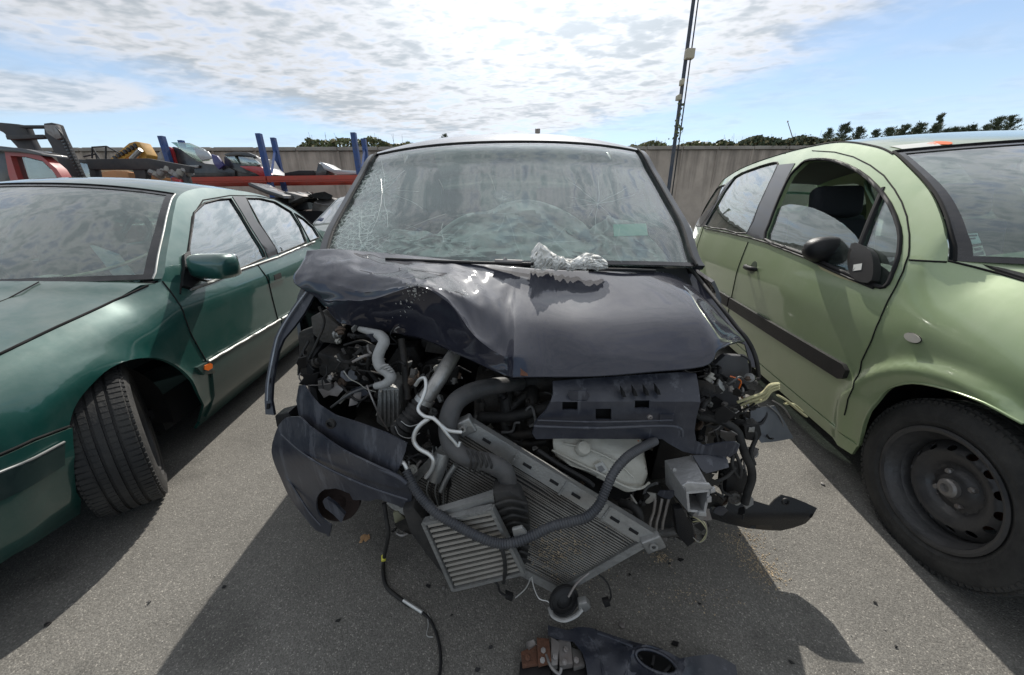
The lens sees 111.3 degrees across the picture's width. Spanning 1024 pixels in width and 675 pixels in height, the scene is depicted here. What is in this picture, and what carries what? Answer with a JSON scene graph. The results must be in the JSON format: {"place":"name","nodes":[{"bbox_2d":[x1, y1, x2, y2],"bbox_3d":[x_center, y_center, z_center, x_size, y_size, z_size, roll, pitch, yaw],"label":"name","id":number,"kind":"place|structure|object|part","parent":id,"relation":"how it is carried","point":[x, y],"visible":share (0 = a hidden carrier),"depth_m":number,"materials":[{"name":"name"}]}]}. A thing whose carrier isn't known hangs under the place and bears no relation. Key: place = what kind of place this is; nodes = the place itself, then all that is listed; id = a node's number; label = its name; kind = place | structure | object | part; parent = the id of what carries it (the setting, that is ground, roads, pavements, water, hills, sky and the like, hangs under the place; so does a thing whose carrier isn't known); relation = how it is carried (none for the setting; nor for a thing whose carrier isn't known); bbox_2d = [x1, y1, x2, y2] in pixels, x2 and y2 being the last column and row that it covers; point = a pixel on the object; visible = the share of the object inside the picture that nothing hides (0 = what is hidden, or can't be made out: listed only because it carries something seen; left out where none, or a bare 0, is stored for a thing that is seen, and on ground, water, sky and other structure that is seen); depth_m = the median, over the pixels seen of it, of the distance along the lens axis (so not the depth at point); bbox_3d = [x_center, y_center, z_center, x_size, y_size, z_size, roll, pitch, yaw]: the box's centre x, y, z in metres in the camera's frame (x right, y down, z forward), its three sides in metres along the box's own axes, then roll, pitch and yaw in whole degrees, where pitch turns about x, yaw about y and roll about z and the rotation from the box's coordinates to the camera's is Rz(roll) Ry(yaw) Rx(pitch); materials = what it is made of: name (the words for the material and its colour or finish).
{"place":"outdoors","nodes":[
{"label":"outdoors","id":0,"kind":"place"},
{"bbox_2d":[0,264,1023,674],"bbox_3d":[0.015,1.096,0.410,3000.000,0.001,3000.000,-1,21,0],"label":"ground","id":1,"kind":"structure","parent":0,"point":[88,582],"depth_m":1.13,"materials":[{"name":"grey asphalt"}]},
{"bbox_2d":[0,146,156,258],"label":"red van","id":2,"kind":"object","parent":1,"relation":"on","point":[12,164],"visible":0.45,"depth_m":4.89,"materials":[{"name":"paint"}]},
{"bbox_3d":[-6.609,-1.726,5.043,0.861,0.457,0.120,-1,20,0],"label":"door","id":3,"kind":"part","parent":2,"relation":"part of","materials":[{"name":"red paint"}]},
{"bbox_2d":[0,123,157,223],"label":"forklift","id":4,"kind":"object","parent":1,"relation":"on","point":[25,136],"visible":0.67,"depth_m":5.23,"materials":[{"name":"metal"}]},
{"bbox_2d":[79,142,170,217],"bbox_3d":[-10.542,-3.709,9.662,2.946,2.796,1.500,-1,21,0],"label":"excavator","id":5,"kind":"object","parent":1,"relation":"on","point":[133,150],"visible":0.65,"depth_m":8.76,"materials":[{"name":"yellow paint"},{"name":"dark steel"}]},
{"bbox_2d":[83,146,221,223],"bbox_3d":[-6.628,-2.268,6.524,2.664,2.193,1.126,-1,21,0],"label":"trailer frame","id":6,"kind":"object","parent":1,"relation":"on","point":[144,168],"visible":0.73,"depth_m":5.78,"materials":[{"name":"metal"}]},
{"bbox_2d":[0,177,325,563],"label":"saloon car","id":7,"kind":"object","parent":1,"relation":"on","point":[111,363],"visible":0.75,"depth_m":1.64,"materials":[{"name":"green paint"}]},
{"bbox_3d":[-3.345,-0.275,2.826,0.184,0.816,1.239,-3,21,-6],"label":"rear door","id":8,"kind":"part","parent":7,"relation":"part of","materials":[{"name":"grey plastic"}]},
{"bbox_3d":[-3.234,-0.752,2.452,0.265,0.505,2.289,-3,21,-5],"label":"window frame","id":9,"kind":"part","parent":7,"relation":"part of","materials":[{"name":"clear glass"}]},
{"bbox_3d":[-1.673,-0.009,2.080,0.175,0.795,0.771,-3,21,-6],"label":"front door","id":10,"kind":"part","parent":7,"relation":"part of","materials":[{"name":"green paint"}]},
{"bbox_3d":[-2.675,-1.148,3.454,1.491,0.289,0.585,-3,21,-6],"label":"rear window","id":11,"kind":"part","parent":7,"relation":"part of","materials":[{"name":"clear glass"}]},
{"bbox_3d":[-1.774,-0.607,2.090,0.197,0.431,0.882,-4,21,-8],"label":"side window","id":12,"kind":"part","parent":7,"relation":"part of","materials":[{"name":"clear glass"}]},
{"bbox_3d":[-1.878,-0.825,2.597,0.265,0.505,2.289,-4,21,-7],"label":"window frame","id":13,"kind":"part","parent":7,"relation":"part of","materials":[{"name":"green paint"}]},
{"bbox_3d":[-1.901,-0.918,2.845,0.203,0.392,0.721,-4,21,-8],"label":"side window","id":14,"kind":"part","parent":7,"relation":"part of","materials":[{"name":"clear glass"}]},
{"bbox_3d":[-1.798,-0.359,2.991,0.184,0.816,1.239,-3,21,-6],"label":"rear door","id":15,"kind":"part","parent":7,"relation":"part of","materials":[{"name":"green paint"}]},
{"bbox_3d":[-1.931,-1.029,3.261,0.127,0.238,0.299,-4,21,-9],"label":"side window","id":16,"kind":"part","parent":7,"relation":"part of","materials":[{"name":"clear glass"}]},
{"bbox_2d":[157,132,368,197],"bbox_3d":[-5.596,-3.261,8.301,4.658,2.781,1.301,-1,21,0],"label":"storage rack","id":17,"kind":"object","parent":1,"relation":"on","point":[269,178],"visible":0.31,"depth_m":7.56,"materials":[{"name":"metal"}]},
{"bbox_2d":[158,142,235,177],"bbox_3d":[-6.948,-3.975,7.926,1.643,0.700,0.800,-1,21,0],"label":"wrecked car","id":18,"kind":"object","parent":17,"relation":"on","point":[204,163],"visible":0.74,"depth_m":7.65,"materials":[{"name":"black paint"}]},
{"bbox_2d":[224,152,284,175],"bbox_3d":[-5.855,-3.908,8.010,1.095,0.527,0.800,-1,21,0],"label":"wrecked car","id":19,"kind":"object","parent":17,"relation":"on","point":[245,164],"visible":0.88,"depth_m":7.70,"materials":[{"name":"black paint"}]},
{"bbox_2d":[284,170,315,175],"bbox_3d":[-4.797,-3.746,8.023,0.697,0.134,0.300,-1,21,0],"label":"bumper","id":20,"kind":"object","parent":17,"relation":"on","point":[303,172],"visible":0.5,"depth_m":7.88,"materials":[{"name":"black plastic"}]},
{"bbox_2d":[316,162,355,174],"bbox_3d":[-3.904,-3.823,7.999,1.023,0.303,0.500,-1,21,0],"label":"silver bonnet","id":21,"kind":"object","parent":17,"relation":"on","point":[325,169],"visible":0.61,"depth_m":7.79,"materials":[{"name":"paint"}]},
{"bbox_2d":[248,183,293,207],"bbox_3d":[-4.408,-2.084,6.724,0.616,1.610,0.500,-1,21,0],"label":"dark bonnet","id":22,"kind":"object","parent":1,"relation":"on","point":[270,190],"visible":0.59,"depth_m":6.35,"materials":[{"name":"black paint"}]},
{"bbox_2d":[275,192,336,224],"bbox_3d":[-4.152,-2.251,7.355,1.809,1.513,1.318,-1,21,0],"label":"car","id":23,"kind":"object","parent":1,"relation":"on","point":[318,203],"visible":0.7,"depth_m":6.83,"materials":[{"name":"black paint"}]},
{"bbox_2d":[313,196,344,230],"bbox_3d":[-2.538,-2.026,6.758,1.681,1.467,4.090,1,21,4],"label":"hatchback car","id":24,"kind":"object","parent":1,"relation":"on","point":[322,221],"visible":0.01,"depth_m":5.96,"materials":[{"name":"grey metal"}]},
{"bbox_2d":[296,132,410,146],"bbox_3d":[-4.782,-4.931,11.761,4.059,3.467,0.832,-2,21,-4],"label":"hedge","id":25,"kind":"object","parent":1,"relation":"on","point":[347,142],"visible":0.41,"depth_m":11.13,"materials":[{"name":"green plant"}]},
{"bbox_2d":[359,534,369,542],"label":"leaf litter","id":26,"kind":"object","parent":1,"relation":"on","point":[365,537],"visible":1,"depth_m":1.32,"materials":[{"name":"brown plant"}]},
{"bbox_2d":[43,534,897,671],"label":"plastic shards","id":27,"kind":"object","parent":1,"relation":"on","point":[674,643],"visible":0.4,"depth_m":1.06,"materials":[{"name":"black plastic"}]},
{"bbox_2d":[0,146,1023,230],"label":"concrete wall","id":28,"kind":"structure","parent":1,"relation":"on","point":[702,173],"depth_m":11.83,"materials":[{"name":"grey concrete"}]},
{"bbox_2d":[265,133,816,674],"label":"wrecked car","id":29,"kind":"object","parent":1,"relation":"on","point":[471,357],"visible":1,"depth_m":1.04,"materials":[{"name":"paint"}]},
{"bbox_3d":[-0.804,-0.419,2.006,0.184,1.302,1.300,-1,20,0],"label":"front door","id":30,"kind":"part","parent":29,"relation":"part of","materials":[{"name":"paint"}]},
{"bbox_3d":[-0.780,-0.785,2.030,0.060,0.409,0.920,-1,20,0],"label":"side window","id":31,"kind":"part","parent":29,"relation":"part of","materials":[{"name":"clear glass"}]},
{"bbox_3d":[-0.783,-1.107,2.891,0.060,0.409,0.760,-1,20,0],"label":"side window","id":32,"kind":"part","parent":29,"relation":"part of","materials":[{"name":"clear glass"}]},
{"bbox_3d":[-0.739,-0.936,3.373,0.436,1.310,1.651,5,21,14],"label":"rear door","id":33,"kind":"part","parent":29,"relation":"part of","materials":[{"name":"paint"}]},
{"bbox_3d":[-0.033,-1.492,3.634,1.365,0.392,0.408,-1,20,0],"label":"rear window","id":34,"kind":"part","parent":29,"relation":"part of","materials":[{"name":"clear glass"}]},
{"bbox_2d":[530,242,607,270],"bbox_3d":[0.197,-0.270,1.175,0.270,0.097,0.055,-1,21,0],"label":"cloth","id":35,"kind":"object","parent":29,"relation":"on","point":[543,257],"visible":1,"depth_m":1.17,"materials":[{"name":"white fabric"}]},
{"bbox_3d":[0.688,-0.956,3.373,0.436,1.310,1.651,-6,21,-14],"label":"rear door","id":36,"kind":"part","parent":29,"relation":"part of","materials":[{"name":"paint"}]},
{"bbox_3d":[0.728,-1.128,2.891,0.060,0.409,0.760,-1,20,0],"label":"side window","id":37,"kind":"part","parent":29,"relation":"part of","materials":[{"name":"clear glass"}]},
{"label":"side window","id":38,"kind":"part","parent":29,"relation":"part of","materials":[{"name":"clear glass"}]},
{"bbox_3d":[0.768,-0.441,2.006,0.184,1.302,1.300,-1,20,0],"label":"front door","id":39,"kind":"part","parent":29,"relation":"part of","materials":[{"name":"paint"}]},
{"bbox_2d":[519,637,586,674],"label":"rusty bracket","id":40,"kind":"object","parent":1,"relation":"on","point":[545,661],"visible":0.98,"depth_m":0.93,"materials":[{"name":"brown metal"}]},
{"bbox_2d":[99,447,1020,674],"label":"grit","id":41,"kind":"object","parent":1,"relation":"on","point":[526,609],"visible":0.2,"depth_m":1.10,"materials":[{"name":"grey gravel"}]},
{"bbox_2d":[619,622,624,628],"bbox_3d":[0.325,0.854,1.036,0.017,0.007,0.015,-1,21,0],"label":"pebble","id":42,"kind":"object","parent":1,"relation":"on","point":[621,625],"visible":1,"depth_m":1.03,"materials":[{"name":"grey stone"}]},
{"bbox_2d":[548,625,736,674],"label":"fallen duct","id":43,"kind":"object","parent":1,"relation":"on","point":[603,653],"visible":1,"depth_m":0.92,"materials":[{"name":"plastic"}]},
{"bbox_2d":[630,135,727,147],"bbox_3d":[5.594,-5.291,12.449,3.707,3.389,0.822,-2,21,-2],"label":"hedge","id":44,"kind":"object","parent":1,"relation":"on","point":[658,143],"visible":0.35,"depth_m":11.87,"materials":[{"name":"green plant"}]},
{"bbox_2d":[667,0,698,194],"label":"slender pole","id":45,"kind":"object","parent":1,"relation":"on","point":[689,53],"visible":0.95,"depth_m":6.90,"materials":[{"name":"metal"},{"name":"plastic"}]},
{"bbox_2d":[716,131,848,147],"bbox_3d":[9.408,-5.496,12.665,4.814,3.523,0.961,-2,21,-4],"label":"hedge","id":46,"kind":"object","parent":1,"relation":"on","point":[799,140],"visible":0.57,"depth_m":12.04,"materials":[{"name":"green plant"}]},
{"bbox_2d":[821,127,833,138],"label":"conifer tree","id":47,"kind":"object","parent":1,"relation":"on","point":[827,134],"visible":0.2,"depth_m":33.34,"materials":[{"name":"green plant"}]},
{"bbox_2d":[830,121,854,139],"bbox_3d":[28.540,-14.697,30.745,3.612,7.597,3.170,-1,21,0],"label":"conifer tree","id":48,"kind":"object","parent":1,"relation":"on","point":[844,128],"visible":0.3,"depth_m":29.78,"materials":[{"name":"green plant"}]},
{"bbox_2d":[693,130,1023,598],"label":"hatchback car","id":49,"kind":"object","parent":1,"relation":"on","point":[908,368],"visible":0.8,"depth_m":1.37,"materials":[{"name":"green paint"}]},
{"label":"side window","id":50,"kind":"part","parent":49,"relation":"part of","materials":[{"name":"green glass"}]},
{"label":"rear door","id":51,"kind":"part","parent":49,"relation":"part of","materials":[{"name":"green paint"}]},
{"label":"side window","id":52,"kind":"part","parent":49,"relation":"part of","materials":[{"name":"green glass"}]},
{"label":"front door","id":53,"kind":"part","parent":49,"relation":"part of","materials":[{"name":"green paint"}]},
{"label":"rear door","id":54,"kind":"part","parent":49,"relation":"part of","materials":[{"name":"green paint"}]},
{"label":"front door","id":55,"kind":"part","parent":49,"relation":"part of","materials":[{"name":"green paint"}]},
{"bbox_2d":[850,126,867,139],"bbox_3d":[31.517,-15.662,33.059,2.972,7.705,2.619,-4,21,-8],"label":"conifer tree","id":56,"kind":"object","parent":1,"relation":"on","point":[858,131],"visible":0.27,"depth_m":31.76,"materials":[{"name":"green plant"}]},
{"bbox_2d":[870,129,882,137],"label":"conifer tree","id":57,"kind":"object","parent":1,"relation":"on","point":[875,133],"visible":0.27,"depth_m":34.26,"materials":[{"name":"green plant"}]},
{"bbox_2d":[880,126,900,136],"bbox_3d":[29.631,-13.306,28.201,3.054,6.749,2.284,-19,27,-40],"label":"conifer tree","id":58,"kind":"object","parent":1,"relation":"on","point":[889,131],"visible":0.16,"depth_m":27.15,"materials":[{"name":"green plant"}]},
{"bbox_2d":[894,124,912,135],"bbox_3d":[35.534,-15.604,32.740,2.809,7.718,3.325,-1,21,0],"label":"conifer tree","id":59,"kind":"object","parent":1,"relation":"on","point":[905,128],"visible":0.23,"depth_m":31.25,"materials":[{"name":"green plant"}]},
{"bbox_2d":[907,121,928,134],"bbox_3d":[35.416,-15.226,31.663,3.266,7.761,3.327,-1,21,0],"label":"conifer tree","id":60,"kind":"object","parent":1,"relation":"on","point":[920,128],"visible":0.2,"depth_m":30.33,"materials":[{"name":"green plant"}]},
{"bbox_2d":[924,123,944,133],"bbox_3d":[33.398,-13.528,28.375,3.015,6.937,2.903,-1,21,0],"label":"conifer tree","id":61,"kind":"object","parent":1,"relation":"on","point":[935,128],"visible":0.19,"depth_m":27.43,"materials":[{"name":"green plant"}]},
{"bbox_2d":[931,112,946,132],"bbox_3d":[42.703,-17.934,36.250,1.446,9.428,1.626,-1,21,0],"label":"conifer tree","id":62,"kind":"object","parent":1,"relation":"on","point":[939,119],"visible":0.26,"depth_m":34.74,"materials":[{"name":"green plant"}]},
{"bbox_2d":[945,126,961,132],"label":"conifer tree","id":63,"kind":"object","parent":1,"relation":"on","point":[956,129],"visible":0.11,"depth_m":32.25,"materials":[{"name":"green plant"}]},
{"bbox_2d":[964,122,981,131],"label":"conifer tree","id":64,"kind":"object","parent":1,"relation":"on","point":[973,127],"visible":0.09,"depth_m":28.68,"materials":[{"name":"green plant"}]},
{"bbox_2d":[980,123,991,130],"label":"conifer tree","id":65,"kind":"object","parent":1,"relation":"on","point":[984,126],"visible":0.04,"depth_m":33.32,"materials":[{"name":"green plant"}]},
{"bbox_2d":[984,115,1008,130],"bbox_3d":[39.552,-14.573,29.913,2.578,7.660,3.010,-1,21,0],"label":"conifer tree","id":66,"kind":"object","parent":1,"relation":"on","point":[995,125],"visible":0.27,"depth_m":28.43,"materials":[{"name":"green plant"}]},
{"bbox_2d":[998,114,1023,129],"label":"conifer tree","id":67,"kind":"object","parent":1,"relation":"on","point":[1011,123],"visible":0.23,"depth_m":32.02,"materials":[{"name":"green plant"}]},
{"bbox_2d":[0,0,1023,147],"label":"sky","id":68,"kind":"structure","parent":0,"point":[113,73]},
{"bbox_2d":[589,524,791,615],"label":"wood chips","id":69,"kind":"object","parent":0,"point":[753,555],"visible":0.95,"depth_m":1.21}
]}

